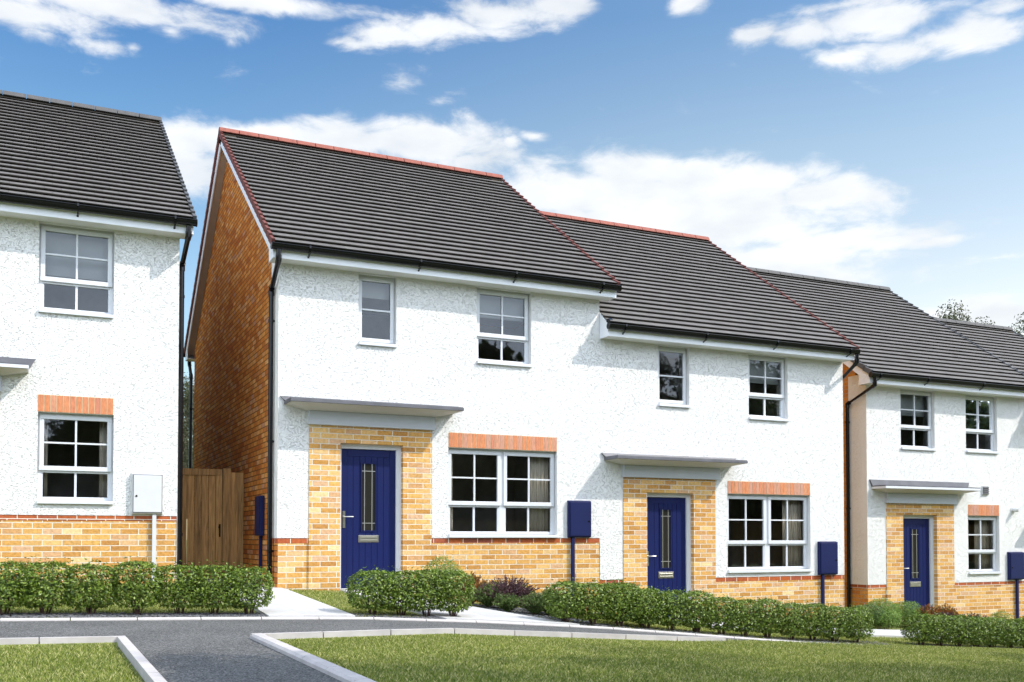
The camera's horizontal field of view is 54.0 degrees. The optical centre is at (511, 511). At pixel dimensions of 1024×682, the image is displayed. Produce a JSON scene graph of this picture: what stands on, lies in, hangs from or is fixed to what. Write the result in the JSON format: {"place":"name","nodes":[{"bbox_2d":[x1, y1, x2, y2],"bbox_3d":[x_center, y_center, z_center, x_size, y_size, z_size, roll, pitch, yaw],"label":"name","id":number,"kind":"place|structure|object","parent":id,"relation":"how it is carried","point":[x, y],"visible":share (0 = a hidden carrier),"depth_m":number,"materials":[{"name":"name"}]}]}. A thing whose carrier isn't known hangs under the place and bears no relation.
{"place":"outdoors","nodes":[
{"label":"outdoors","id":0,"kind":"place"},
{"bbox_2d":[186,579,354,617],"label":"paved path","id":1,"kind":"structure","parent":0,"point":[286,603],"depth_m":11.29,"materials":[{"name":"grey concrete"}]},
{"bbox_2d":[341,590,579,624],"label":"paved path","id":2,"kind":"structure","parent":0,"point":[477,613],"depth_m":11.92,"materials":[{"name":"grey concrete"}]},
{"bbox_2d":[0,603,1021,647],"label":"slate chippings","id":3,"kind":"object","parent":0,"point":[521,611],"visible":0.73,"depth_m":10.93,"materials":[{"name":"grey gravel"}]},
{"bbox_2d":[455,571,490,603],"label":"fiery shrub","id":4,"kind":"object","parent":3,"relation":"on","point":[476,580],"visible":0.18,"depth_m":13.93,"materials":[{"name":"orange plant"}]},
{"bbox_2d":[957,613,995,646],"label":"hedge shrub","id":5,"kind":"object","parent":3,"relation":"on","point":[985,630],"visible":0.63,"depth_m":15.00,"materials":[{"name":"green plant"}]},
{"bbox_2d":[0,565,1023,681],"bbox_3d":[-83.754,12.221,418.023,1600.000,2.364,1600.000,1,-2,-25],"label":"ground","id":6,"kind":"structure","parent":0,"point":[875,627],"depth_m":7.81,"materials":[{"name":"green plant"}]},
{"bbox_2d":[0,557,34,615],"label":"hedge shrub","id":7,"kind":"object","parent":6,"relation":"on","point":[5,584],"visible":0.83,"depth_m":9.51,"materials":[{"name":"green plant"}]},
{"bbox_2d":[14,556,76,613],"bbox_3d":[-4.522,0.734,9.739,0.572,0.615,0.438,1,-2,-31],"label":"hedge shrub","id":8,"kind":"object","parent":6,"relation":"on","point":[47,590],"visible":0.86,"depth_m":9.65,"materials":[{"name":"green plant"}]},
{"bbox_2d":[0,636,125,644],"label":"kerb","id":9,"kind":"structure","parent":6,"relation":"on","point":[57,640],"depth_m":7.48,"materials":[{"name":"concrete"}]},
{"bbox_2d":[61,558,118,614],"bbox_3d":[-4.148,0.753,9.920,0.567,0.608,0.432,1,-2,-30],"label":"hedge shrub","id":10,"kind":"object","parent":6,"relation":"on","point":[89,591],"visible":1,"depth_m":9.83,"materials":[{"name":"green plant"}]},
{"bbox_2d":[0,90,197,583],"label":"house","id":11,"kind":"structure","parent":6,"relation":"on","point":[81,360],"depth_m":13.49,"materials":[{"name":"paint"}]},
{"bbox_2d":[42,419,47,496],"bbox_3d":[-6.207,-0.701,13.327,0.094,1.180,0.033,1,-2,-25],"label":"curtain","id":12,"kind":"object","parent":11,"relation":"hanging from","point":[44,494],"visible":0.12,"depth_m":13.33,"materials":[{"name":"grey fabric"}]},
{"bbox_2d":[37,412,112,504],"bbox_3d":[-5.750,-0.696,13.257,0.915,1.195,0.185,1,-2,-25],"label":"window","id":13,"kind":"structure","parent":11,"relation":"in","point":[41,469],"depth_m":13.27,"materials":[{"name":"white plastic"}]},
{"bbox_2d":[38,224,113,318],"bbox_3d":[-5.761,-3.175,13.317,0.910,1.184,0.185,1,-2,-25],"label":"window","id":14,"kind":"structure","parent":11,"relation":"in","point":[43,279],"depth_m":13.33,"materials":[{"name":"white plastic"}]},
{"bbox_2d":[45,231,107,280],"bbox_3d":[-5.838,-3.438,13.486,0.850,0.620,0.011,1,-2,-25],"label":"roller blind","id":15,"kind":"object","parent":11,"relation":"attached to","point":[65,244],"depth_m":13.48,"materials":[{"name":"white fabric"}]},
{"bbox_2d":[99,422,106,497],"bbox_3d":[-5.528,-0.693,13.648,0.134,1.180,0.030,1,-2,-19],"label":"curtain","id":16,"kind":"object","parent":11,"relation":"hanging from","point":[103,463],"visible":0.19,"depth_m":13.64,"materials":[{"name":"grey fabric"}]},
{"bbox_2d":[110,556,165,614],"bbox_3d":[-3.747,0.759,10.064,0.544,0.634,0.477,1,-2,-22],"label":"hedge shrub","id":17,"kind":"object","parent":6,"relation":"on","point":[132,583],"visible":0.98,"depth_m":9.98,"materials":[{"name":"green plant"}]},
{"bbox_2d":[117,636,166,681],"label":"kerb","id":18,"kind":"structure","parent":6,"relation":"on","point":[147,671],"depth_m":6.18,"materials":[{"name":"concrete"}]},
{"bbox_2d":[153,559,205,613],"bbox_3d":[-3.396,0.787,10.271,0.562,0.607,0.447,1,-2,-22],"label":"hedge shrub","id":19,"kind":"object","parent":6,"relation":"on","point":[175,591],"visible":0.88,"depth_m":10.17,"materials":[{"name":"green plant"}]},
{"bbox_2d":[183,372,193,563],"bbox_3d":[-10.091,-1.326,31.239,3.670,6.026,3.803,0,-2,7],"label":"tree","id":20,"kind":"object","parent":6,"relation":"on","point":[186,399],"visible":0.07,"depth_m":30.69,"materials":[{"name":"green plant"}]},
{"bbox_2d":[183,416,193,467],"bbox_3d":[-9.547,-0.714,27.457,2.852,4.520,2.752,0,-2,-17],"label":"tree","id":21,"kind":"object","parent":6,"relation":"on","point":[185,426],"visible":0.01,"depth_m":27.67,"materials":[{"name":"green plant"}]},
{"bbox_2d":[177,468,243,580],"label":"wooden gate","id":22,"kind":"structure","parent":6,"relation":"on","point":[217,535],"depth_m":15.88,"materials":[{"name":"brown wood"}]},
{"bbox_2d":[187,559,242,613],"bbox_3d":[-3.081,0.798,10.399,0.577,0.616,0.447,1,-2,-20],"label":"hedge shrub","id":23,"kind":"object","parent":6,"relation":"on","point":[215,585],"visible":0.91,"depth_m":10.30,"materials":[{"name":"green plant"}]},
{"bbox_2d":[131,638,341,681],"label":"footpath","id":24,"kind":"structure","parent":6,"relation":"on","point":[222,660],"depth_m":6.47,"materials":[{"name":"grey asphalt"}]},
{"bbox_2d":[223,562,274,614],"bbox_3d":[-2.767,0.824,10.561,0.540,0.592,0.438,1,-2,-20],"label":"hedge shrub","id":25,"kind":"object","parent":6,"relation":"on","point":[249,594],"visible":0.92,"depth_m":10.48,"materials":[{"name":"green plant"}]},
{"bbox_2d":[250,633,375,681],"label":"kerb","id":26,"kind":"structure","parent":6,"relation":"on","point":[335,671],"depth_m":6.41,"materials":[{"name":"concrete"}]},
{"bbox_2d":[344,565,398,613],"bbox_3d":[-1.551,0.887,11.141,0.596,0.598,0.468,1,-2,-29],"label":"hedge shrub","id":27,"kind":"object","parent":6,"relation":"on","point":[369,587],"visible":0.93,"depth_m":11.04,"materials":[{"name":"green plant"}]},
{"bbox_2d":[377,566,425,614],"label":"hedge shrub","id":28,"kind":"object","parent":6,"relation":"on","point":[400,606],"visible":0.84,"depth_m":11.16,"materials":[{"name":"green plant"}]},
{"bbox_2d":[184,127,621,611],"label":"house","id":29,"kind":"structure","parent":6,"relation":"on","point":[339,420],"depth_m":15.28,"materials":[{"name":"paint"}]},
{"bbox_2d":[340,443,400,590],"bbox_3d":[-2.054,0.086,14.495,0.931,2.107,0.116,1,-2,-25],"label":"front door","id":30,"kind":"structure","parent":29,"relation":"in","point":[370,475],"depth_m":14.51,"materials":[{"name":"blue plastic"}]},
{"bbox_2d":[362,281,389,299],"bbox_3d":[-2.026,-3.256,14.708,0.530,0.280,0.011,1,-2,-25],"label":"roller blind","id":31,"kind":"object","parent":29,"relation":"attached to","point":[371,290],"visible":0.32,"depth_m":14.72,"materials":[{"name":"white fabric"}]},
{"bbox_2d":[358,275,396,347],"bbox_3d":[-1.960,-2.898,14.554,0.567,1.034,0.185,1,-2,-25],"label":"window","id":32,"kind":"structure","parent":29,"relation":"in","point":[389,343],"depth_m":14.58,"materials":[{"name":"white plastic"}]},
{"bbox_2d":[448,454,452,534],"bbox_3d":[-0.960,-0.284,15.134,0.134,1.320,0.030,1,-2,-19],"label":"curtain","id":33,"kind":"object","parent":29,"relation":"hanging from","point":[451,518],"visible":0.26,"depth_m":15.15,"materials":[{"name":"white fabric"}]},
{"bbox_2d":[480,295,523,321],"bbox_3d":[-0.209,-3.174,15.565,0.870,0.400,0.011,1,-2,-25],"label":"roller blind","id":34,"kind":"object","parent":29,"relation":"attached to","point":[492,305],"visible":0.54,"depth_m":15.58,"materials":[{"name":"white fabric"}]},
{"bbox_2d":[448,448,557,537],"bbox_3d":[-0.143,-0.274,15.344,1.820,1.342,0.185,1,-2,-25],"label":"window","id":35,"kind":"structure","parent":29,"relation":"in","point":[501,503],"depth_m":15.37,"materials":[{"name":"white plastic"}]},
{"bbox_2d":[477,288,531,367],"bbox_3d":[-0.140,-2.811,15.412,0.912,1.164,0.185,1,-2,-25],"label":"window","id":36,"kind":"structure","parent":29,"relation":"in","point":[487,336],"depth_m":15.44,"materials":[{"name":"white plastic"}]},
{"bbox_2d":[529,457,548,531],"bbox_3d":[0.418,-0.266,15.809,0.362,1.320,0.037,1,-2,-25],"label":"curtain","id":37,"kind":"object","parent":29,"relation":"hanging from","point":[539,492],"visible":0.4,"depth_m":15.81,"materials":[{"name":"beige fabric"}]},
{"bbox_2d":[0,619,811,643],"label":"footpath","id":38,"kind":"structure","parent":6,"relation":"on","point":[131,630],"depth_m":9.26,"materials":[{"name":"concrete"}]},
{"bbox_2d":[0,617,846,643],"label":"kerb","id":39,"kind":"structure","parent":6,"relation":"on","point":[266,618],"depth_m":10.72,"materials":[{"name":"concrete"}]},
{"bbox_2d":[401,564,454,615],"bbox_3d":[-0.971,0.916,11.427,0.590,0.637,0.447,1,-2,-25],"label":"hedge shrub","id":40,"kind":"object","parent":6,"relation":"on","point":[428,596],"visible":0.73,"depth_m":11.32,"materials":[{"name":"green plant"}]},
{"bbox_2d":[423,553,465,591],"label":"leafy shrub","id":41,"kind":"object","parent":6,"relation":"on","point":[444,565],"visible":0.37,"depth_m":14.15,"materials":[{"name":"green plant"}]},
{"bbox_2d":[430,566,476,615],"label":"hedge shrub","id":42,"kind":"object","parent":6,"relation":"on","point":[459,595],"visible":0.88,"depth_m":11.45,"materials":[{"name":"green plant"}]},
{"bbox_2d":[469,582,503,606],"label":"feathery plant","id":43,"kind":"object","parent":6,"relation":"on","point":[484,599],"visible":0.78,"depth_m":13.46,"materials":[{"name":"green plant"}]},
{"bbox_2d":[251,628,725,640],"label":"kerb","id":44,"kind":"structure","parent":6,"relation":"on","point":[319,634],"depth_m":8.91,"materials":[{"name":"concrete"}]},
{"bbox_2d":[492,593,522,611],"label":"feathery plant","id":45,"kind":"object","parent":6,"relation":"on","point":[507,603],"visible":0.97,"depth_m":13.07,"materials":[{"name":"green plant"}]},
{"bbox_2d":[476,574,539,600],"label":"purple shrub","id":46,"kind":"object","parent":6,"relation":"on","point":[518,589],"visible":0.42,"depth_m":13.49,"materials":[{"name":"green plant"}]},
{"bbox_2d":[514,590,549,614],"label":"feathery plant","id":47,"kind":"object","parent":6,"relation":"on","point":[533,603],"visible":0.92,"depth_m":13.02,"materials":[{"name":"green plant"}]},
{"bbox_2d":[542,577,588,621],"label":"hedge shrub","id":48,"kind":"object","parent":6,"relation":"on","point":[551,601],"visible":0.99,"depth_m":12.04,"materials":[{"name":"green plant"}]},
{"bbox_2d":[572,578,613,625],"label":"hedge shrub","id":49,"kind":"object","parent":6,"relation":"on","point":[594,600],"visible":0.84,"depth_m":12.23,"materials":[{"name":"green plant"}]},
{"bbox_2d":[597,578,641,625],"bbox_3d":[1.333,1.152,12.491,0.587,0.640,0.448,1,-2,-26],"label":"hedge shrub","id":50,"kind":"object","parent":6,"relation":"on","point":[620,604],"visible":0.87,"depth_m":12.39,"materials":[{"name":"green plant"}]},
{"bbox_2d":[629,587,653,625],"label":"hedge shrub","id":51,"kind":"object","parent":6,"relation":"on","point":[645,607],"visible":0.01,"depth_m":13.18,"materials":[{"name":"green plant"}]},
{"bbox_2d":[623,583,669,627],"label":"hedge shrub","id":52,"kind":"object","parent":6,"relation":"on","point":[649,609],"visible":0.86,"depth_m":12.54,"materials":[{"name":"green plant"}]},
{"bbox_2d":[652,586,691,629],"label":"hedge shrub","id":53,"kind":"object","parent":6,"relation":"on","point":[672,619],"visible":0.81,"depth_m":12.72,"materials":[{"name":"green plant"}]},
{"bbox_2d":[676,587,719,632],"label":"hedge shrub","id":54,"kind":"object","parent":6,"relation":"on","point":[698,610],"visible":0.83,"depth_m":12.87,"materials":[{"name":"green plant"}]},
{"bbox_2d":[539,211,860,620],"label":"house","id":55,"kind":"structure","parent":6,"relation":"on","point":[712,457],"depth_m":17.31,"materials":[{"name":"paint"}]},
{"bbox_2d":[647,493,690,616],"bbox_3d":[2.563,0.739,16.661,0.917,2.095,0.116,1,-2,-25],"label":"front door","id":56,"kind":"structure","parent":55,"relation":"in","point":[668,519],"depth_m":16.70,"materials":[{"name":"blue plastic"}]},
{"bbox_2d":[658,346,690,407],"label":"window","id":57,"kind":"structure","parent":55,"relation":"in","point":[664,403],"depth_m":16.77,"materials":[{"name":"white plastic"}]},
{"bbox_2d":[750,360,778,384],"bbox_3d":[4.375,-2.482,17.714,0.810,0.450,0.011,1,-2,-25],"label":"roller blind","id":58,"kind":"object","parent":55,"relation":"attached to","point":[757,368],"visible":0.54,"depth_m":17.74,"materials":[{"name":"grey fabric"}]},
{"bbox_2d":[748,355,788,421],"bbox_3d":[4.441,-2.153,17.561,0.853,1.137,0.185,1,-2,-25],"label":"window","id":59,"kind":"structure","parent":55,"relation":"in","point":[763,396],"depth_m":17.60,"materials":[{"name":"white plastic"}]},
{"bbox_2d":[727,494,811,572],"bbox_3d":[4.452,0.377,17.500,1.808,1.349,0.185,1,-2,-25],"label":"window","id":60,"kind":"structure","parent":55,"relation":"in","point":[766,541],"depth_m":17.53,"materials":[{"name":"white plastic"}]},
{"bbox_2d":[782,500,800,565],"bbox_3d":[4.986,0.385,17.949,0.404,1.330,0.038,1,-2,-25],"label":"curtain","id":61,"kind":"object","parent":55,"relation":"hanging from","point":[794,533],"visible":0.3,"depth_m":17.96,"materials":[{"name":"beige fabric"}]},
{"bbox_2d":[699,594,744,634],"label":"hedge shrub","id":62,"kind":"object","parent":6,"relation":"on","point":[722,613],"visible":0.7,"depth_m":13.03,"materials":[{"name":"green plant"}]},
{"bbox_2d":[725,595,765,635],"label":"hedge shrub","id":63,"kind":"object","parent":6,"relation":"on","point":[748,618],"visible":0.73,"depth_m":13.20,"materials":[{"name":"green plant"}]},
{"bbox_2d":[748,595,787,637],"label":"hedge shrub","id":64,"kind":"object","parent":6,"relation":"on","point":[772,614],"visible":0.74,"depth_m":13.37,"materials":[{"name":"green plant"}]},
{"bbox_2d":[772,598,810,639],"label":"hedge shrub","id":65,"kind":"object","parent":6,"relation":"on","point":[793,630],"visible":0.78,"depth_m":13.51,"materials":[{"name":"green plant"}]},
{"bbox_2d":[791,599,833,639],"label":"hedge shrub","id":66,"kind":"object","parent":6,"relation":"on","point":[815,621],"visible":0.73,"depth_m":13.67,"materials":[{"name":"green plant"}]},
{"bbox_2d":[817,603,857,641],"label":"hedge shrub","id":67,"kind":"object","parent":6,"relation":"on","point":[835,632],"visible":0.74,"depth_m":13.83,"materials":[{"name":"green plant"}]},
{"bbox_2d":[837,602,874,642],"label":"hedge shrub","id":68,"kind":"object","parent":6,"relation":"on","point":[862,623],"visible":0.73,"depth_m":14.00,"materials":[{"name":"green plant"}]},
{"bbox_2d":[853,602,889,626],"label":"flowering plant","id":69,"kind":"object","parent":6,"relation":"on","point":[878,608],"visible":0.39,"depth_m":17.13,"materials":[{"name":"green plant"}]},
{"bbox_2d":[865,597,902,625],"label":"leafy shrub","id":70,"kind":"object","parent":6,"relation":"on","point":[892,605],"visible":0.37,"depth_m":17.60,"materials":[{"name":"green plant"}]},
{"bbox_2d":[746,267,1023,622],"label":"house","id":71,"kind":"structure","parent":6,"relation":"on","point":[921,494],"depth_m":20.09,"materials":[{"name":"paint"}]},
{"bbox_2d":[901,394,924,416],"bbox_3d":[7.850,-2.134,19.924,0.870,0.470,0.011,1,-2,-25],"label":"roller blind","id":72,"kind":"object","parent":71,"relation":"attached to","point":[906,401],"visible":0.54,"depth_m":19.96,"materials":[{"name":"grey fabric"}]},
{"bbox_2d":[900,390,935,450],"bbox_3d":[7.927,-1.793,19.753,0.909,1.181,0.185,1,-2,-25],"label":"window","id":73,"kind":"structure","parent":71,"relation":"in","point":[913,427],"depth_m":19.79,"materials":[{"name":"white plastic"}]},
{"bbox_2d":[903,515,933,622],"bbox_3d":[7.927,1.116,19.740,0.902,2.103,0.116,1,-2,-25],"label":"front door","id":74,"kind":"structure","parent":71,"relation":"in","point":[918,536],"depth_m":19.79,"materials":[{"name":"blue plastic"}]},
{"bbox_2d":[974,520,988,571],"bbox_3d":[9.681,0.673,20.737,0.404,1.160,0.038,1,-2,-25],"label":"curtain","id":75,"kind":"object","parent":71,"relation":"hanging from","point":[984,544],"visible":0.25,"depth_m":20.75,"materials":[{"name":"grey fabric"}]},
{"bbox_2d":[965,395,998,453],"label":"window","id":76,"kind":"structure","parent":71,"relation":"in","point":[979,410],"depth_m":20.56,"materials":[{"name":"white plastic"}]},
{"bbox_2d":[968,516,1000,573],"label":"window","id":77,"kind":"structure","parent":71,"relation":"in","point":[992,551],"depth_m":20.52,"materials":[{"name":"white plastic"}]},
{"bbox_2d":[873,609,903,629],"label":"leafy shrub","id":78,"kind":"object","parent":6,"relation":"on","point":[891,620],"visible":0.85,"depth_m":17.04,"materials":[{"name":"green plant"}]},
{"bbox_2d":[888,598,922,626],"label":"leafy shrub","id":79,"kind":"object","parent":6,"relation":"on","point":[906,611],"visible":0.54,"depth_m":17.75,"materials":[{"name":"green plant"}]},
{"bbox_2d":[899,610,941,644],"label":"hedge shrub","id":80,"kind":"object","parent":6,"relation":"on","point":[912,629],"visible":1,"depth_m":14.55,"materials":[{"name":"green plant"}]},
{"bbox_2d":[916,603,940,623],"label":"fiery shrub","id":81,"kind":"object","parent":6,"relation":"on","point":[926,608],"visible":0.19,"depth_m":17.57,"materials":[{"name":"red plant"}]},
{"bbox_2d":[919,612,958,645],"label":"hedge shrub","id":82,"kind":"object","parent":6,"relation":"on","point":[945,630],"visible":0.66,"depth_m":14.71,"materials":[{"name":"green plant"}]},
{"bbox_2d":[931,611,959,621],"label":"purple shrub","id":83,"kind":"object","parent":6,"relation":"on","point":[949,614],"visible":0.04,"depth_m":17.41,"materials":[{"name":"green plant"}]},
{"bbox_2d":[934,603,958,614],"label":"fiery shrub","id":84,"kind":"object","parent":6,"relation":"on","point":[945,609],"visible":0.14,"depth_m":18.00,"materials":[{"name":"orange plant"}]},
{"bbox_2d":[941,613,977,646],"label":"hedge shrub","id":85,"kind":"object","parent":6,"relation":"on","point":[959,639],"visible":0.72,"depth_m":14.84,"materials":[{"name":"green plant"}]},
{"bbox_2d":[935,299,994,324],"bbox_3d":[17.199,-2.681,39.153,4.325,11.245,4.482,-1,-2,42],"label":"tree","id":86,"kind":"object","parent":6,"relation":"on","point":[951,316],"visible":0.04,"depth_m":39.03,"materials":[{"name":"green plant"}]},
{"bbox_2d":[962,612,986,620],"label":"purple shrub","id":87,"kind":"object","parent":6,"relation":"on","point":[973,615],"visible":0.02,"depth_m":17.75,"materials":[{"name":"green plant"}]},
{"bbox_2d":[934,317,1023,372],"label":"house","id":88,"kind":"structure","parent":6,"relation":"on","point":[1005,344],"depth_m":25.24,"materials":[{"name":"tile"}]},
{"bbox_2d":[973,614,1013,647],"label":"hedge shrub","id":89,"kind":"object","parent":6,"relation":"on","point":[996,640],"visible":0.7,"depth_m":15.18,"materials":[{"name":"green plant"}]},
{"bbox_2d":[990,610,1012,621],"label":"leafy shrub","id":90,"kind":"object","parent":6,"relation":"on","point":[998,614],"visible":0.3,"depth_m":18.33,"materials":[{"name":"green plant"}]},
{"bbox_2d":[993,617,1023,648],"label":"hedge shrub","id":91,"kind":"object","parent":6,"relation":"on","point":[1011,643],"visible":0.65,"depth_m":15.32,"materials":[{"name":"green plant"}]},
{"bbox_2d":[1008,312,1023,336],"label":"tree","id":92,"kind":"object","parent":6,"relation":"on","point":[1019,328],"depth_m":41.31,"materials":[{"name":"green plant"}]},
{"bbox_2d":[1009,614,1023,647],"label":"hedge shrub","id":93,"kind":"object","parent":6,"relation":"on","point":[1019,619],"visible":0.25,"depth_m":15.54,"materials":[{"name":"green plant"}]},
{"bbox_2d":[0,0,1023,438],"label":"sky","id":94,"kind":"structure","parent":0,"point":[873,142],"materials":[{"name":"blue"}]},
{"bbox_2d":[2,581,1022,648],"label":"grass","id":95,"kind":"structure","parent":0,"point":[879,639],"depth_m":12.85,"materials":[{"name":"green plant"}]},
{"bbox_2d":[810,627,1019,640],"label":"paved path","id":96,"kind":"structure","parent":0,"point":[888,633],"depth_m":16.17,"materials":[{"name":"grey concrete"}]}
]}

